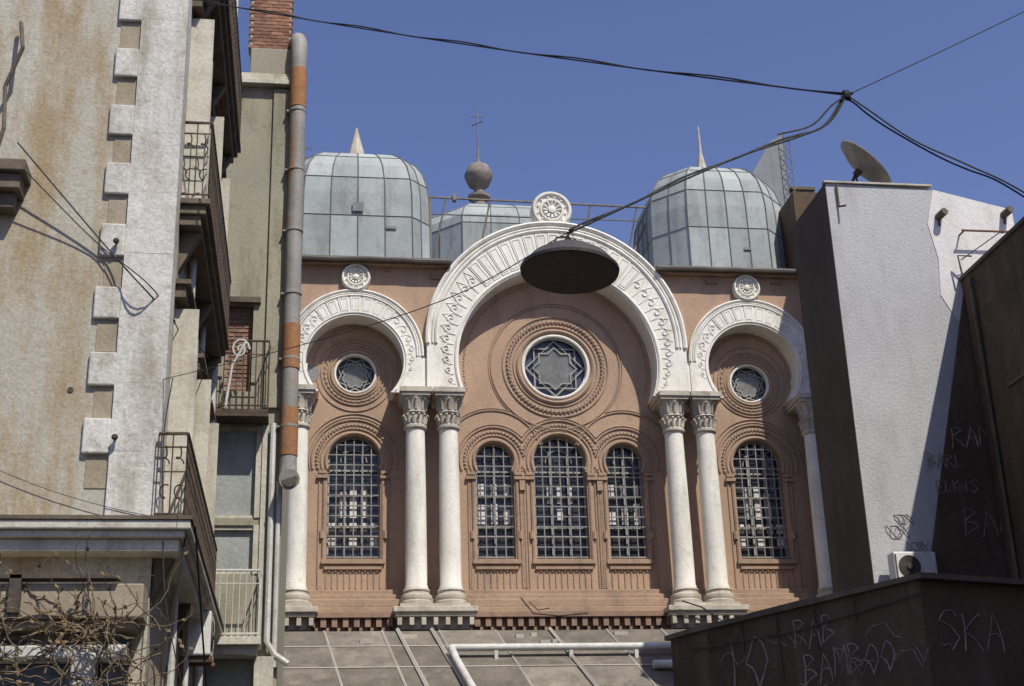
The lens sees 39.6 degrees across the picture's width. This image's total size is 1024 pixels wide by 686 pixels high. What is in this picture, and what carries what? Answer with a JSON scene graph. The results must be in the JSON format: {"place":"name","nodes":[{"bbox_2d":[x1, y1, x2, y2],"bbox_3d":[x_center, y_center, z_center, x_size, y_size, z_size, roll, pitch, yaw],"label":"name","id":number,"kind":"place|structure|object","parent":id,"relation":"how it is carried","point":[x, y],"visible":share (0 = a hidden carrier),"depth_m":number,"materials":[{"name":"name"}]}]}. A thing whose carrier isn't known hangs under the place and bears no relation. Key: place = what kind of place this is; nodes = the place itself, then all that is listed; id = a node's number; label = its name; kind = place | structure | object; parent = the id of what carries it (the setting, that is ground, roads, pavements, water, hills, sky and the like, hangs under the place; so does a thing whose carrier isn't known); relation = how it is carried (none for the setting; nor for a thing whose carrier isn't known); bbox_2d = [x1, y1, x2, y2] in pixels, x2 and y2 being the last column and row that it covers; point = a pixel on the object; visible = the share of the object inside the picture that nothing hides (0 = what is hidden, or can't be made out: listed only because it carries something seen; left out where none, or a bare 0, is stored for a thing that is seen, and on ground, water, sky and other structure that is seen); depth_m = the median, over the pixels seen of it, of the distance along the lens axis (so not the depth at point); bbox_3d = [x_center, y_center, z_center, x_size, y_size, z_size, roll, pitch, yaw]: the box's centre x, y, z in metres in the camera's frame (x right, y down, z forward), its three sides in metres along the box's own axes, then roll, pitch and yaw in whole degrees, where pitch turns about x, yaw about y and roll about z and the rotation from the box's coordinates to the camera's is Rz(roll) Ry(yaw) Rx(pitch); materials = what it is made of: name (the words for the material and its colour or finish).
{"place":"outdoors","nodes":[
{"label":"outdoors","id":0,"kind":"place"},
{"bbox_2d":[238,0,1023,248],"label":"sky","id":1,"kind":"structure","parent":0,"point":[582,132],"materials":[{"name":"blue"}]},
{"bbox_2d":[671,580,1023,685],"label":"walls","id":2,"kind":"structure","parent":0,"point":[912,621],"depth_m":15.39,"materials":[{"name":"black concrete"}]},
{"bbox_2d":[691,593,918,681],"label":"wall cables","id":3,"kind":"object","parent":2,"relation":"attached to","point":[854,613],"depth_m":16.29,"materials":[{"name":"rubber"}]},
{"bbox_2d":[664,572,1023,640],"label":"roof edge","id":4,"kind":"object","parent":2,"relation":"on","point":[968,579],"visible":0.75,"depth_m":15.62,"materials":[{"name":"stone"}]},
{"bbox_2d":[720,609,1005,685],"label":"graffiti","id":5,"kind":"object","parent":2,"relation":"attached to","point":[835,649],"visible":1,"depth_m":15.73,"materials":[{"name":"paint"}]},
{"bbox_2d":[961,224,1023,578],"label":"walls","id":6,"kind":"structure","parent":0,"point":[997,274],"depth_m":26.99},
{"bbox_2d":[958,217,1023,281],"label":"coping","id":7,"kind":"object","parent":6,"relation":"on","point":[994,247],"visible":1,"depth_m":27.54,"materials":[{"name":"stone"}]},
{"bbox_2d":[957,230,1002,273],"bbox_3d":[9.541,-1.864,28.895,0.992,0.912,0.086,-3,-21,4],"label":"aerial stub","id":8,"kind":"object","parent":7,"relation":"on","point":[968,255],"visible":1,"depth_m":28.90,"materials":[{"name":"metal"}]},
{"bbox_2d":[967,276,1023,578],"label":"pipe and ledges","id":9,"kind":"object","parent":6,"relation":"attached to","point":[996,446],"visible":1,"depth_m":27.19,"materials":[{"name":"metal"}]},
{"label":"ground","id":10,"kind":"structure","parent":0,"visible":0},
{"bbox_2d":[0,0,199,685],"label":"walls","id":11,"kind":"structure","parent":10,"relation":"on","point":[62,91],"depth_m":16.91,"materials":[{"name":"paint"}]},
{"bbox_2d":[0,21,31,214],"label":"stone bracket","id":12,"kind":"object","parent":11,"relation":"attached to","point":[15,178],"visible":0.98,"depth_m":16.91,"materials":[{"name":"grey stone"}]},
{"bbox_2d":[0,645,129,685],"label":"shop frames","id":13,"kind":"structure","parent":11,"relation":"attached to","point":[85,657],"depth_m":15.01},
{"bbox_2d":[0,640,130,685],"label":"shop window","id":14,"kind":"structure","parent":11,"relation":"in","point":[50,674],"depth_m":15.30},
{"bbox_2d":[0,584,148,634],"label":"fascia","id":15,"kind":"structure","parent":11,"relation":"attached to","point":[120,593],"depth_m":15.14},
{"bbox_2d":[0,574,120,613],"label":"clutter bracket","id":16,"kind":"object","parent":15,"relation":"attached to","point":[16,581],"visible":0.91,"depth_m":15.10,"materials":[{"name":"metal"}]},
{"bbox_2d":[0,533,194,685],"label":"dry vine","id":17,"kind":"object","parent":16,"relation":"attached to","point":[75,626],"visible":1,"depth_m":14.83,"materials":[{"name":"brown plant"}]},
{"bbox_2d":[67,238,119,439],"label":"wall hooks","id":18,"kind":"object","parent":11,"relation":"attached to","point":[71,389],"depth_m":16.36,"materials":[{"name":"metal"}]},
{"bbox_2d":[0,519,223,638],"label":"string cornice","id":19,"kind":"structure","parent":11,"relation":"attached to","point":[48,538],"depth_m":15.62,"materials":[{"name":"beige paint"}]},
{"bbox_2d":[0,514,223,632],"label":"cornice flashing","id":20,"kind":"object","parent":19,"relation":"on","point":[114,517],"visible":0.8,"depth_m":15.59,"materials":[{"name":"metal"}]},
{"bbox_2d":[105,0,191,514],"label":"corner pier","id":21,"kind":"structure","parent":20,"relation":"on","point":[142,369],"depth_m":17.04,"materials":[{"name":"grey paint"}]},
{"bbox_2d":[1,471,143,514],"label":"overhead cable","id":22,"kind":"object","parent":21,"relation":"attached to","point":[70,496],"visible":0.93,"depth_m":15.87,"materials":[{"name":"rubber"}]},
{"bbox_2d":[163,229,573,379],"bbox_3d":[-1.786,-0.210,13.831,0.053,0.905,7.094,15,-27,-37],"label":"overhead cable","id":23,"kind":"object","parent":21,"relation":"attached to","point":[371,324],"visible":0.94,"depth_m":13.18,"materials":[{"name":"rubber"}]},
{"bbox_2d":[520,233,619,293],"bbox_3d":[0.448,-0.695,11.177,0.778,0.380,0.780,1,-21,-8],"label":"street lamp","id":24,"kind":"object","parent":23,"relation":"hanging from","point":[569,265],"visible":1,"depth_m":11.05,"materials":[{"name":"metal"}]},
{"bbox_2d":[162,378,181,685],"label":"overhead cable","id":25,"kind":"object","parent":19,"relation":"attached to","point":[163,541],"visible":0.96,"depth_m":15.63,"materials":[{"name":"rubber"}]},
{"bbox_2d":[163,526,206,685],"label":"overhead cable","id":26,"kind":"object","parent":19,"relation":"attached to","point":[175,606],"visible":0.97,"depth_m":15.83,"materials":[{"name":"rubber"}]},
{"bbox_2d":[81,0,142,454],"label":"quoins","id":27,"kind":"object","parent":11,"relation":"attached to","point":[96,435],"visible":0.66,"depth_m":17.05,"materials":[{"name":"white stone"}]},
{"bbox_2d":[84,23,140,488],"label":"quoin recesses","id":28,"kind":"object","parent":11,"relation":"attached to","point":[96,470],"visible":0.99,"depth_m":16.96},
{"bbox_2d":[17,142,210,359],"bbox_3d":[-4.655,-0.257,20.083,1.564,1.885,7.521,-4,-21,6],"label":"overhead cable","id":29,"kind":"object","parent":11,"relation":"attached to","point":[103,243],"visible":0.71,"depth_m":16.99,"materials":[{"name":"rubber"}]},
{"bbox_2d":[26,171,216,383],"bbox_3d":[-4.527,-0.296,19.487,1.517,1.647,6.477,-5,-21,9],"label":"overhead cable","id":30,"kind":"object","parent":11,"relation":"attached to","point":[107,252],"visible":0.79,"depth_m":16.95,"materials":[{"name":"rubber"}]},
{"bbox_2d":[152,558,191,670],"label":"brackets","id":31,"kind":"structure","parent":11,"relation":"attached to","point":[183,609],"depth_m":15.96,"materials":[{"name":"grey metal"}]},
{"bbox_2d":[154,432,217,591],"bbox_3d":[-4.245,2.540,18.782,0.349,0.992,5.932,1,-21,-8],"label":"balcony railing","id":32,"kind":"object","parent":11,"relation":"attached to","point":[195,505],"visible":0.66,"depth_m":17.25,"materials":[{"name":"black metal"}]},
{"bbox_2d":[177,611,214,685],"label":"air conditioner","id":33,"kind":"object","parent":11,"relation":"attached to","point":[194,634],"visible":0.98,"depth_m":19.49,"materials":[{"name":"metal"}]},
{"bbox_2d":[163,0,238,531],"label":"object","id":34,"kind":"structure","parent":11,"relation":"attached to","point":[189,403],"depth_m":18.64,"materials":[{"name":"beige paint"}]},
{"bbox_2d":[175,0,226,422],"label":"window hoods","id":35,"kind":"object","parent":11,"relation":"attached to","point":[184,296],"depth_m":19.19,"materials":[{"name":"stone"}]},
{"bbox_2d":[166,169,226,685],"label":"downpipes","id":36,"kind":"object","parent":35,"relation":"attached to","point":[198,678],"depth_m":19.28,"materials":[{"name":"grey metal"}]},
{"bbox_2d":[178,197,228,379],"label":"balcony slab","id":37,"kind":"structure","parent":11,"relation":"attached to","point":[197,236],"depth_m":19.48,"materials":[{"name":"grey concrete"}]},
{"bbox_2d":[181,121,231,332],"bbox_3d":[-4.412,-1.436,20.692,0.379,1.092,5.232,1,-21,-8],"label":"balcony railing","id":38,"kind":"object","parent":11,"relation":"attached to","point":[214,194],"visible":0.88,"depth_m":19.73,"materials":[{"name":"black metal"}]},
{"bbox_2d":[193,0,240,173],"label":"balcony slab","id":39,"kind":"structure","parent":11,"relation":"attached to","point":[223,82],"depth_m":21.61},
{"bbox_2d":[229,0,242,129],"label":"balcony railing","id":40,"kind":"object","parent":11,"relation":"attached to","point":[236,47],"visible":0.77,"depth_m":22.85,"materials":[{"name":"brown metal"}]},
{"bbox_2d":[193,87,289,685],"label":"walls","id":41,"kind":"structure","parent":10,"relation":"on","point":[248,238],"depth_m":24.80,"materials":[{"name":"beige paint"}]},
{"bbox_2d":[202,432,256,685],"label":"panes","id":42,"kind":"object","parent":41,"relation":"attached to","point":[235,480],"visible":0.52,"depth_m":23.31,"materials":[{"name":"grey glass"}]},
{"bbox_2d":[214,425,268,642],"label":"window frames","id":43,"kind":"structure","parent":41,"relation":"attached to","point":[261,484],"depth_m":23.20,"materials":[{"name":"beige paint"}]},
{"bbox_2d":[215,339,270,424],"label":"iron balcony","id":44,"kind":"structure","parent":41,"relation":"attached to","point":[240,416],"depth_m":23.51,"materials":[{"name":"black metal"}]},
{"bbox_2d":[213,636,273,685],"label":"balcony slab","id":45,"kind":"structure","parent":41,"relation":"attached to","point":[237,648],"depth_m":21.96,"materials":[{"name":"beige paint"}]},
{"bbox_2d":[215,339,261,636],"bbox_3d":[-4.500,2.314,23.083,0.948,4.986,0.526,1,-21,-8],"label":"pale railing","id":46,"kind":"object","parent":45,"relation":"on","point":[240,350],"visible":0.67,"depth_m":22.30,"materials":[{"name":"beige metal"}]},
{"bbox_2d":[263,423,289,667],"bbox_3d":[-3.755,3.213,22.993,0.418,4.000,0.110,1,-21,-8],"label":"waste pipe","id":47,"kind":"object","parent":45,"relation":"attached to","point":[272,648],"visible":0.93,"depth_m":22.85,"materials":[{"name":"white plastic"}]},
{"bbox_2d":[230,296,260,303],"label":"lintel","id":48,"kind":"structure","parent":41,"relation":"attached to","point":[245,300],"depth_m":24.46,"materials":[{"name":"concrete"}]},
{"bbox_2d":[216,89,289,408],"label":"pilasters","id":49,"kind":"object","parent":41,"relation":"attached to","point":[277,236],"visible":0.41,"depth_m":24.89,"materials":[{"name":"beige paint"}]},
{"bbox_2d":[224,0,291,390],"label":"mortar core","id":50,"kind":"object","parent":41,"relation":"on","point":[243,336],"visible":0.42,"depth_m":24.55,"materials":[{"name":"red brick"}]},
{"bbox_2d":[224,0,293,391],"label":"brickwork","id":51,"kind":"object","parent":41,"relation":"on","point":[267,43],"visible":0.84,"depth_m":26.49,"materials":[{"name":"brick"}]},
{"bbox_2d":[242,72,289,88],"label":"cornice","id":52,"kind":"structure","parent":41,"relation":"attached to","point":[266,80],"depth_m":26.02,"materials":[{"name":"beige paint"}]},
{"bbox_2d":[250,48,290,73],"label":"parapet","id":53,"kind":"structure","parent":52,"relation":"on","point":[271,61],"depth_m":26.31,"materials":[{"name":"beige concrete"}]},
{"bbox_2d":[277,33,307,489],"bbox_3d":[-3.842,-1.658,24.864,0.353,8.865,0.757,6,-22,-19],"label":"drainpipe","id":54,"kind":"object","parent":41,"relation":"attached to","point":[288,427],"visible":1,"depth_m":24.56,"materials":[{"name":"grey metal"}]},
{"bbox_2d":[285,108,832,631],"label":"synagogue","id":55,"kind":"structure","parent":10,"relation":"on","point":[633,446],"depth_m":36.73,"materials":[{"name":"pink paint"}]},
{"bbox_2d":[283,629,685,685],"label":"roof","id":56,"kind":"structure","parent":55,"relation":"attached to","point":[627,675],"depth_m":31.51,"materials":[{"name":"metal"}]},
{"bbox_2d":[284,627,667,685],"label":"battens","id":57,"kind":"object","parent":56,"relation":"on","point":[463,683],"visible":0.65,"depth_m":31.38,"materials":[{"name":"grey metal"}]},
{"bbox_2d":[360,631,627,642],"bbox_3d":[-0.356,6.851,32.924,6.300,0.368,0.569,1,-21,-8],"label":"roof debris","id":58,"kind":"object","parent":56,"relation":"on","point":[516,635],"visible":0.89,"depth_m":32.79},
{"bbox_2d":[448,642,672,685],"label":"vent pipe","id":59,"kind":"object","parent":56,"relation":"on","point":[454,649],"visible":0.73,"depth_m":31.86,"materials":[{"name":"white metal"}]},
{"bbox_2d":[521,596,816,620],"bbox_3d":[3.829,6.372,34.038,7.313,0.632,0.084,1,-21,-8],"label":"loose cable","id":60,"kind":"object","parent":56,"relation":"on","point":[682,601],"visible":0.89,"depth_m":34.14,"materials":[{"name":"rubber"}]},
{"bbox_2d":[326,438,787,556],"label":"window frames","id":61,"kind":"structure","parent":55,"relation":"in","point":[746,474],"depth_m":36.50,"materials":[{"name":"grey metal"}]},
{"bbox_2d":[779,189,928,268],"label":"walls","id":62,"kind":"structure","parent":10,"relation":"on","point":[794,207],"depth_m":40.44,"materials":[{"name":"paint"}]},
{"bbox_2d":[752,135,788,206],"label":"metal gable","id":63,"kind":"structure","parent":62,"relation":"on","point":[769,170],"depth_m":45.67,"materials":[{"name":"metal"}]},
{"bbox_2d":[782,131,794,196],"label":"lattice mast","id":64,"kind":"object","parent":62,"relation":"on","point":[787,166],"visible":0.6,"depth_m":45.59,"materials":[{"name":"grey metal"}]},
{"bbox_2d":[789,186,814,193],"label":"coping","id":65,"kind":"object","parent":62,"relation":"on","point":[803,189],"visible":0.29,"depth_m":45.56,"materials":[{"name":"concrete"}]},
{"bbox_2d":[825,183,958,582],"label":"walls","id":66,"kind":"structure","parent":10,"relation":"on","point":[900,321],"depth_m":28.18,"materials":[{"name":"white paint"}]},
{"bbox_2d":[792,183,873,592],"bbox_3d":[6.541,4.095,27.605,0.014,15.050,2.105,1,-21,-8],"label":"sooty side","id":67,"kind":"object","parent":66,"relation":"attached to","point":[850,559],"visible":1,"depth_m":28.69,"materials":[{"name":"black paint"}]},
{"bbox_2d":[841,140,891,182],"bbox_3d":[7.510,-3.692,30.135,0.939,1.264,1.387,-9,-22,18],"label":"satellite dish","id":68,"kind":"object","parent":66,"relation":"on","point":[865,164],"visible":0.91,"depth_m":29.85,"materials":[{"name":"paint"}]},
{"bbox_2d":[822,180,931,188],"bbox_3d":[7.578,-3.285,29.537,2.340,0.040,0.150,1,-21,-8],"label":"coping","id":69,"kind":"object","parent":66,"relation":"on","point":[908,185],"visible":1,"depth_m":29.52,"materials":[{"name":"concrete"}]},
{"bbox_2d":[885,514,928,551],"bbox_3d":[7.420,3.602,26.789,0.815,0.784,0.016,1,-21,-8],"label":"scribble","id":70,"kind":"object","parent":66,"relation":"attached to","point":[916,543],"visible":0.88,"depth_m":26.78,"materials":[{"name":"paint"}]},
{"bbox_2d":[835,184,1013,225],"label":"wall vents","id":71,"kind":"object","parent":66,"relation":"attached to","point":[1005,213],"depth_m":29.33,"materials":[{"name":"metal"}]},
{"bbox_2d":[927,190,1013,321],"bbox_3d":[9.538,-1.440,29.127,1.905,3.685,0.112,1,-21,-8],"label":"white patch","id":72,"kind":"object","parent":66,"relation":"attached to","point":[950,244],"visible":0.56,"depth_m":29.34,"materials":[{"name":"white paint"}]},
{"bbox_2d":[959,229,1007,235],"bbox_3d":[9.931,-2.249,29.307,1.500,0.050,0.272,1,-21,-8],"label":"iron bar","id":73,"kind":"object","parent":66,"relation":"attached to","point":[971,230],"visible":0.64,"depth_m":29.14,"materials":[{"name":"grey metal"}]},
{"bbox_2d":[931,295,1007,577],"bbox_3d":[8.329,4.880,26.387,2.020,12.600,0.046,1,-21,-8],"label":"rendered lean to","id":74,"kind":"object","parent":10,"relation":"on","point":[958,551],"visible":0.46,"depth_m":27.21,"materials":[{"name":"black paint"}]},
{"bbox_2d":[887,552,937,578],"bbox_3d":[7.383,4.348,26.152,0.820,0.960,0.434,1,-21,-8],"label":"air conditioner","id":75,"kind":"object","parent":74,"relation":"attached to","point":[900,564],"visible":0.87,"depth_m":26.08,"materials":[{"name":"metal"}]},
{"bbox_2d":[926,425,1000,536],"bbox_3d":[8.788,2.626,27.309,1.626,2.240,0.043,1,-21,-8],"label":"graffiti","id":76,"kind":"object","parent":74,"relation":"attached to","point":[953,438],"visible":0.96,"depth_m":27.34,"materials":[{"name":"paint"}]},
{"bbox_3d":[14.971,-7.468,-1.686,11.140,15.000,39.400,1,-21,-8],"label":"row house","id":77,"kind":"object","parent":10,"relation":"on","visible":0},
{"bbox_2d":[853,11,1023,92],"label":"overhead cable","id":78,"kind":"object","parent":77,"relation":"attached to","point":[938,52],"visible":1,"depth_m":12.37,"materials":[{"name":"rubber"}]},
{"bbox_2d":[841,89,853,100],"bbox_3d":[2.848,-2.107,12.086,0.110,0.101,0.065,-7,-22,13],"label":"cable joint","id":79,"kind":"object","parent":78,"relation":"attached to","point":[847,94],"visible":1,"depth_m":12.06,"materials":[{"name":"rubber"}]},
{"bbox_2d":[203,0,842,94],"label":"overhead cable","id":80,"kind":"object","parent":79,"relation":"attached to","point":[581,60],"visible":1,"depth_m":14.31,"materials":[{"name":"rubber"}]},
{"bbox_2d":[568,98,845,233],"bbox_3d":[1.650,-1.493,11.680,2.472,1.414,0.036,1,-21,-8],"label":"overhead cable","id":81,"kind":"object","parent":79,"relation":"attached to","point":[768,145],"visible":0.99,"depth_m":11.63,"materials":[{"name":"rubber"}]},
{"bbox_2d":[778,98,842,134],"bbox_3d":[2.532,-1.921,11.967,0.657,0.424,0.014,1,-21,-8],"label":"overhead cable","id":82,"kind":"object","parent":79,"relation":"attached to","point":[824,113],"visible":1,"depth_m":11.94,"materials":[{"name":"rubber"}]},
{"bbox_2d":[849,97,1023,197],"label":"overhead cable","id":83,"kind":"object","parent":79,"relation":"attached to","point":[902,133],"visible":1,"depth_m":12.00,"materials":[{"name":"rubber"}]}
]}

